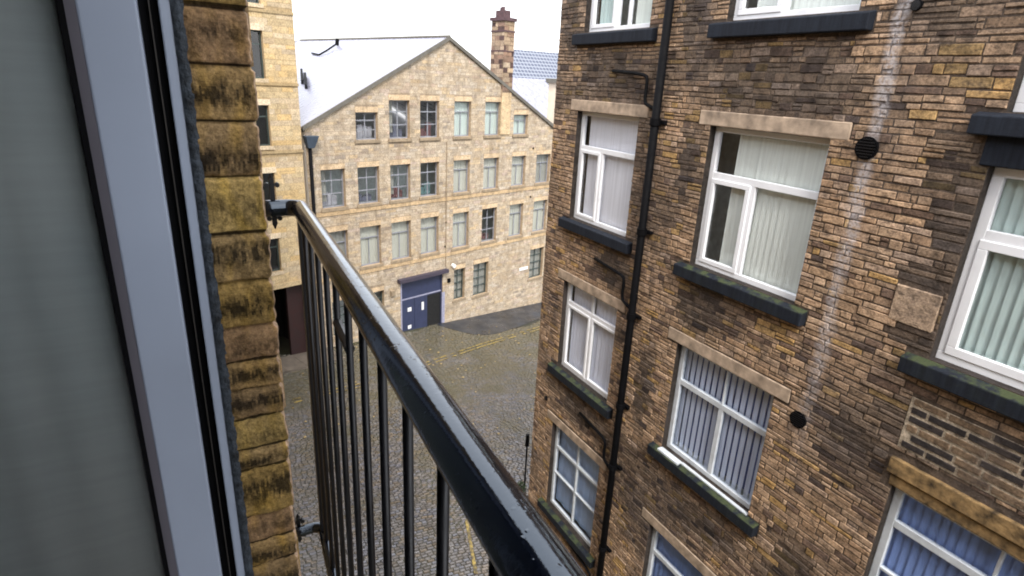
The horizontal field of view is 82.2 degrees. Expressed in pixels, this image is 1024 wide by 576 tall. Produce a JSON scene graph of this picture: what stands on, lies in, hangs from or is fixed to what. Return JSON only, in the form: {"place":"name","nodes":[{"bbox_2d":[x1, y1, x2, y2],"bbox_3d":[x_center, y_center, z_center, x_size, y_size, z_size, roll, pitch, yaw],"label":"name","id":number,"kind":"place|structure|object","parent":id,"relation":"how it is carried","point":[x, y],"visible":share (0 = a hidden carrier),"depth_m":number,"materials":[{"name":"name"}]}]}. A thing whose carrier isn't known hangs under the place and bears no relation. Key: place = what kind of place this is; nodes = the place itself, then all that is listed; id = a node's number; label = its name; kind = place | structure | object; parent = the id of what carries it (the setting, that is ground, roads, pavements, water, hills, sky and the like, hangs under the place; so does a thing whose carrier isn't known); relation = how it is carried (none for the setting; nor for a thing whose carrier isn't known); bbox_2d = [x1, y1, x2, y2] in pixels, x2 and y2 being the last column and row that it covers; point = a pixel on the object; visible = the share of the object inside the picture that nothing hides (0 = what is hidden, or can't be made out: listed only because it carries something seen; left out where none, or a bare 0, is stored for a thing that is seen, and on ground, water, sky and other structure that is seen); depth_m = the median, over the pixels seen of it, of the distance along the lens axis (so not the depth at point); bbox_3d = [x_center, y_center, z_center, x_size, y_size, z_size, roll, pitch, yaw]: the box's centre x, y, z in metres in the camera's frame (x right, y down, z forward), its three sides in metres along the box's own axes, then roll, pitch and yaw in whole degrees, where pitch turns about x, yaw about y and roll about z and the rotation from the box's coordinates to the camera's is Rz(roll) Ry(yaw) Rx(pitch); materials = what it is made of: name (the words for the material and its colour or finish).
{"place":"outdoors","nodes":[
{"label":"outdoors","id":0,"kind":"place"},
{"bbox_2d":[280,348,345,373],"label":"pavement","id":1,"kind":"structure","parent":0,"point":[295,362],"depth_m":28.49,"materials":[{"name":"grey concrete"}]},
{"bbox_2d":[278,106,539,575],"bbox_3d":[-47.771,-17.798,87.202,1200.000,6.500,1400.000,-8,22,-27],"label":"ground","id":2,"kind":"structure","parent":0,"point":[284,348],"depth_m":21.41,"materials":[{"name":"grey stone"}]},
{"bbox_2d":[0,0,300,575],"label":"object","id":3,"kind":"structure","parent":2,"relation":"on","point":[143,429],"depth_m":1.14,"materials":[{"name":"brown stone"}]},
{"bbox_2d":[56,0,222,575],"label":"glazed door","id":4,"kind":"structure","parent":3,"relation":"in","point":[103,39],"depth_m":1.10,"materials":[{"name":"grey metal"}]},
{"bbox_2d":[263,173,586,575],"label":"balcony railing","id":5,"kind":"object","parent":3,"relation":"attached to","point":[514,532],"visible":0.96,"depth_m":0.75,"materials":[{"name":"black metal"}]},
{"bbox_2d":[247,0,310,354],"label":"tall mill","id":6,"kind":"object","parent":2,"relation":"on","point":[277,122],"visible":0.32,"depth_m":25.89,"materials":[{"name":"yellow stone"}]},
{"bbox_2d":[247,0,263,7],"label":"window","id":7,"kind":"structure","parent":6,"relation":"in","point":[252,4],"depth_m":23.60,"materials":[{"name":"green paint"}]},
{"bbox_2d":[250,23,268,82],"bbox_3d":[-10.547,-9.672,24.182,0.280,2.260,0.780,20,26,41],"label":"window","id":8,"kind":"structure","parent":6,"relation":"in","point":[254,27],"depth_m":24.24,"materials":[{"name":"grey glass"}]},
{"bbox_2d":[257,99,274,149],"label":"window","id":9,"kind":"structure","parent":6,"relation":"in","point":[261,102],"depth_m":25.25,"materials":[{"name":"green paint"}]},
{"bbox_2d":[262,167,275,183],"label":"window","id":10,"kind":"structure","parent":6,"relation":"in","point":[266,170],"depth_m":25.78,"materials":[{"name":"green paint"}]},
{"bbox_2d":[269,232,284,276],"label":"window","id":11,"kind":"structure","parent":6,"relation":"in","point":[275,235],"depth_m":27.13,"materials":[{"name":"green paint"}]},
{"bbox_2d":[295,7,552,348],"bbox_3d":[-9.336,-7.952,40.235,18.356,20.550,19.140,20,26,41],"label":"gabled mill","id":12,"kind":"object","parent":2,"relation":"on","point":[430,208],"visible":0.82,"depth_m":33.44,"materials":[{"name":"stone"}]},
{"bbox_2d":[320,163,348,212],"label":"window","id":13,"kind":"structure","parent":12,"relation":"in","point":[327,198],"depth_m":28.81,"materials":[{"name":"grey paint"}]},
{"bbox_2d":[326,225,347,255],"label":"window","id":14,"kind":"structure","parent":12,"relation":"in","point":[338,233],"depth_m":29.87,"materials":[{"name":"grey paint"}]},
{"bbox_2d":[331,297,354,339],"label":"window","id":15,"kind":"structure","parent":12,"relation":"in","point":[340,297],"depth_m":31.02,"materials":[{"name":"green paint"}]},
{"bbox_2d":[355,107,380,143],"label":"window","id":16,"kind":"structure","parent":12,"relation":"in","point":[363,133],"depth_m":29.34,"materials":[{"name":"grey paint"}]},
{"bbox_2d":[357,161,381,207],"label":"window","id":17,"kind":"structure","parent":12,"relation":"in","point":[367,197],"depth_m":30.25,"materials":[{"name":"grey paint"}]},
{"bbox_2d":[359,220,383,270],"bbox_3d":[-7.559,-2.311,31.165,0.365,2.550,1.450,20,26,41],"label":"window","id":18,"kind":"structure","parent":12,"relation":"in","point":[369,231],"depth_m":31.32,"materials":[{"name":"grey paint"}]},
{"bbox_2d":[371,286,383,302],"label":"window","id":19,"kind":"structure","parent":12,"relation":"in","point":[376,289],"depth_m":32.24,"materials":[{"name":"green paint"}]},
{"bbox_2d":[388,95,411,141],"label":"window","id":20,"kind":"structure","parent":12,"relation":"in","point":[395,133],"depth_m":30.42,"materials":[{"name":"grey paint"}]},
{"bbox_2d":[389,159,412,203],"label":"window","id":21,"kind":"structure","parent":12,"relation":"in","point":[395,191],"depth_m":31.50,"materials":[{"name":"grey paint"}]},
{"bbox_2d":[391,216,412,263],"bbox_3d":[-6.192,-2.705,32.483,0.365,2.550,1.460,20,26,41],"label":"window","id":22,"kind":"structure","parent":12,"relation":"in","point":[400,225],"depth_m":32.65,"materials":[{"name":"white fabric"}]},
{"bbox_2d":[397,268,448,330],"bbox_3d":[-5.237,0.845,34.657,0.440,3.530,3.520,20,26,41],"label":"door","id":23,"kind":"structure","parent":12,"relation":"in","point":[422,296],"depth_m":34.70,"materials":[{"name":"blue paint"}]},
{"bbox_2d":[419,211,439,257],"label":"window","id":24,"kind":"structure","parent":12,"relation":"in","point":[428,220],"depth_m":33.97,"materials":[{"name":"white fabric"}]},
{"bbox_2d":[419,157,440,199],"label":"window","id":25,"kind":"structure","parent":12,"relation":"in","point":[425,189],"depth_m":33.00,"materials":[{"name":"grey paint"}]},
{"bbox_2d":[419,95,440,140],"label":"window","id":26,"kind":"structure","parent":12,"relation":"in","point":[426,132],"depth_m":31.92,"materials":[{"name":"grey paint"}]},
{"bbox_2d":[452,263,465,302],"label":"window","id":27,"kind":"structure","parent":12,"relation":"in","point":[458,270],"depth_m":36.68,"materials":[{"name":"green paint"}]},
{"bbox_2d":[451,207,469,251],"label":"window","id":28,"kind":"structure","parent":12,"relation":"in","point":[459,215],"depth_m":35.58,"materials":[{"name":"grey paint"}]},
{"bbox_2d":[452,155,470,195],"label":"window","id":29,"kind":"structure","parent":12,"relation":"in","point":[460,162],"depth_m":34.49,"materials":[{"name":"grey paint"}]},
{"bbox_2d":[453,96,472,139],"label":"window","id":30,"kind":"structure","parent":12,"relation":"in","point":[461,108],"depth_m":33.43,"materials":[{"name":"white fabric"}]},
{"bbox_2d":[471,257,488,298],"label":"window","id":31,"kind":"structure","parent":12,"relation":"in","point":[479,269],"depth_m":37.90,"materials":[{"name":"green paint"}]},
{"bbox_2d":[480,203,497,245],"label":"window","id":32,"kind":"structure","parent":12,"relation":"in","point":[484,235],"depth_m":37.18,"materials":[{"name":"grey paint"}]},
{"bbox_2d":[482,153,499,192],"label":"window","id":33,"kind":"structure","parent":12,"relation":"in","point":[489,173],"depth_m":36.10,"materials":[{"name":"white glass"}]},
{"bbox_2d":[483,97,501,137],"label":"window","id":34,"kind":"structure","parent":12,"relation":"in","point":[492,103],"depth_m":35.04,"materials":[{"name":"white fabric"}]},
{"bbox_2d":[507,199,523,239],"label":"window","id":35,"kind":"structure","parent":12,"relation":"in","point":[515,206],"depth_m":38.82,"materials":[{"name":"white fabric"}]},
{"bbox_2d":[510,151,526,188],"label":"window","id":36,"kind":"structure","parent":12,"relation":"in","point":[517,157],"depth_m":37.75,"materials":[{"name":"grey paint"}]},
{"bbox_2d":[512,110,528,136],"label":"window","id":37,"kind":"structure","parent":12,"relation":"in","point":[519,115],"depth_m":36.75,"materials":[{"name":"grey paint"}]},
{"bbox_2d":[528,243,543,281],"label":"window","id":38,"kind":"structure","parent":12,"relation":"in","point":[535,251],"depth_m":41.47,"materials":[{"name":"green paint"}]},
{"bbox_2d":[531,196,547,234],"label":"window","id":39,"kind":"structure","parent":12,"relation":"in","point":[539,202],"depth_m":40.41,"materials":[{"name":"white fabric"}]},
{"bbox_2d":[534,150,550,185],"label":"window","id":40,"kind":"structure","parent":12,"relation":"in","point":[542,155],"depth_m":39.34,"materials":[{"name":"grey glass"}]},
{"bbox_2d":[437,302,540,334],"bbox_3d":[1.212,1.816,39.618,3.228,1.164,13.500,20,26,41],"label":"tarmac apron","id":41,"kind":"object","parent":2,"relation":"on","point":[504,320],"visible":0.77,"depth_m":37.49,"materials":[{"name":"grey asphalt"}]},
{"bbox_2d":[469,49,557,85],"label":"slate roofed house","id":42,"kind":"structure","parent":2,"relation":"on","point":[534,64],"depth_m":61.33,"materials":[{"name":"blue tile"}]},
{"bbox_2d":[512,78,548,117],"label":"roofed house","id":43,"kind":"structure","parent":2,"relation":"on","point":[533,93],"depth_m":57.74,"materials":[{"name":"stone"}]},
{"bbox_2d":[546,78,556,123],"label":"cream gable building","id":44,"kind":"structure","parent":2,"relation":"on","point":[551,98],"depth_m":45.42,"materials":[{"name":"beige paint"}]},
{"bbox_2d":[528,0,1023,575],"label":"stone warehouse","id":45,"kind":"structure","parent":2,"relation":"on","point":[782,314],"depth_m":7.19,"materials":[{"name":"brown stone"}]},
{"bbox_2d":[537,409,606,568],"bbox_3d":[1.283,4.105,12.251,0.360,2.490,2.100,-8,22,-27],"label":"window","id":46,"kind":"structure","parent":45,"relation":"in","point":[578,467],"depth_m":12.39,"materials":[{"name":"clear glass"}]},
{"bbox_2d":[547,268,625,418],"bbox_3d":[1.434,0.976,11.152,0.350,2.250,2.100,-8,22,-27],"label":"window","id":47,"kind":"structure","parent":45,"relation":"in","point":[584,319],"depth_m":11.21,"materials":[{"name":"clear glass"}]},
{"bbox_2d":[558,99,648,253],"bbox_3d":[1.568,-1.983,10.108,0.319,2.330,2.100,-8,22,-27],"label":"window","id":48,"kind":"structure","parent":45,"relation":"in","point":[611,149],"depth_m":10.17,"materials":[{"name":"clear glass"}]},
{"bbox_2d":[571,0,657,45],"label":"window","id":49,"kind":"structure","parent":45,"relation":"in","point":[611,10],"depth_m":9.34,"materials":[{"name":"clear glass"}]},
{"bbox_2d":[642,507,715,575],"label":"window","id":50,"kind":"structure","parent":45,"relation":"in","point":[668,556],"depth_m":9.86,"materials":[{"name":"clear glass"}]},
{"bbox_2d":[647,326,790,537],"bbox_3d":[2.976,1.967,8.541,0.439,2.250,2.160,-8,22,-27],"label":"window","id":51,"kind":"structure","parent":45,"relation":"in","point":[727,407],"depth_m":8.56,"materials":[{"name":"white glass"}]},
{"bbox_2d":[673,110,852,326],"bbox_3d":[3.074,-0.987,7.479,0.326,2.330,2.160,-8,22,-27],"label":"window","id":52,"kind":"structure","parent":45,"relation":"in","point":[775,183],"depth_m":7.42,"materials":[{"name":"white glass"}]},
{"bbox_2d":[707,0,876,38],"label":"window","id":53,"kind":"structure","parent":45,"relation":"in","point":[857,20],"depth_m":6.65,"materials":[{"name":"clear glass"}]},
{"bbox_2d":[868,455,1023,575],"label":"window","id":54,"kind":"structure","parent":45,"relation":"in","point":[931,528],"depth_m":5.99,"materials":[{"name":"beige glass"}]},
{"bbox_2d":[897,136,1023,423],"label":"window","id":55,"kind":"structure","parent":45,"relation":"in","point":[983,334],"depth_m":5.36,"materials":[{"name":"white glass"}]},
{"bbox_2d":[966,77,1023,138],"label":"window","id":56,"kind":"structure","parent":45,"relation":"in","point":[1011,125],"depth_m":5.00,"materials":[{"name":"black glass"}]},
{"bbox_2d":[280,321,539,575],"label":"cobbled street","id":57,"kind":"structure","parent":0,"point":[450,361],"depth_m":23.04,"materials":[{"name":"grey stone"}]},
{"bbox_2d":[292,326,534,452],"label":"fallen leaves","id":58,"kind":"object","parent":57,"relation":"on","point":[433,364],"visible":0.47,"depth_m":28.06,"materials":[{"name":"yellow plant"}]},
{"bbox_2d":[293,326,539,573],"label":"road markings","id":59,"kind":"object","parent":57,"relation":"on","point":[471,548],"visible":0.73,"depth_m":24.65,"materials":[{"name":"yellow paint"}]},
{"bbox_2d":[524,434,529,488],"bbox_3d":[0.466,5.795,19.527,0.135,2.139,0.135,-8,22,-27],"label":"corner post","id":60,"kind":"object","parent":57,"relation":"on","point":[527,441],"visible":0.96,"depth_m":19.37,"materials":[{"name":"black metal"}]},
{"bbox_2d":[292,0,561,52],"label":"sky","id":61,"kind":"structure","parent":0,"point":[537,26],"materials":[{"name":"white"}]},
{"bbox_2d":[517,480,526,491],"bbox_3d":[0.275,6.625,19.585,0.452,0.474,0.461,-8,22,-27],"label":"weed tuft","id":62,"kind":"object","parent":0,"point":[520,483],"visible":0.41,"depth_m":19.55,"materials":[{"name":"green plant"}]}
]}

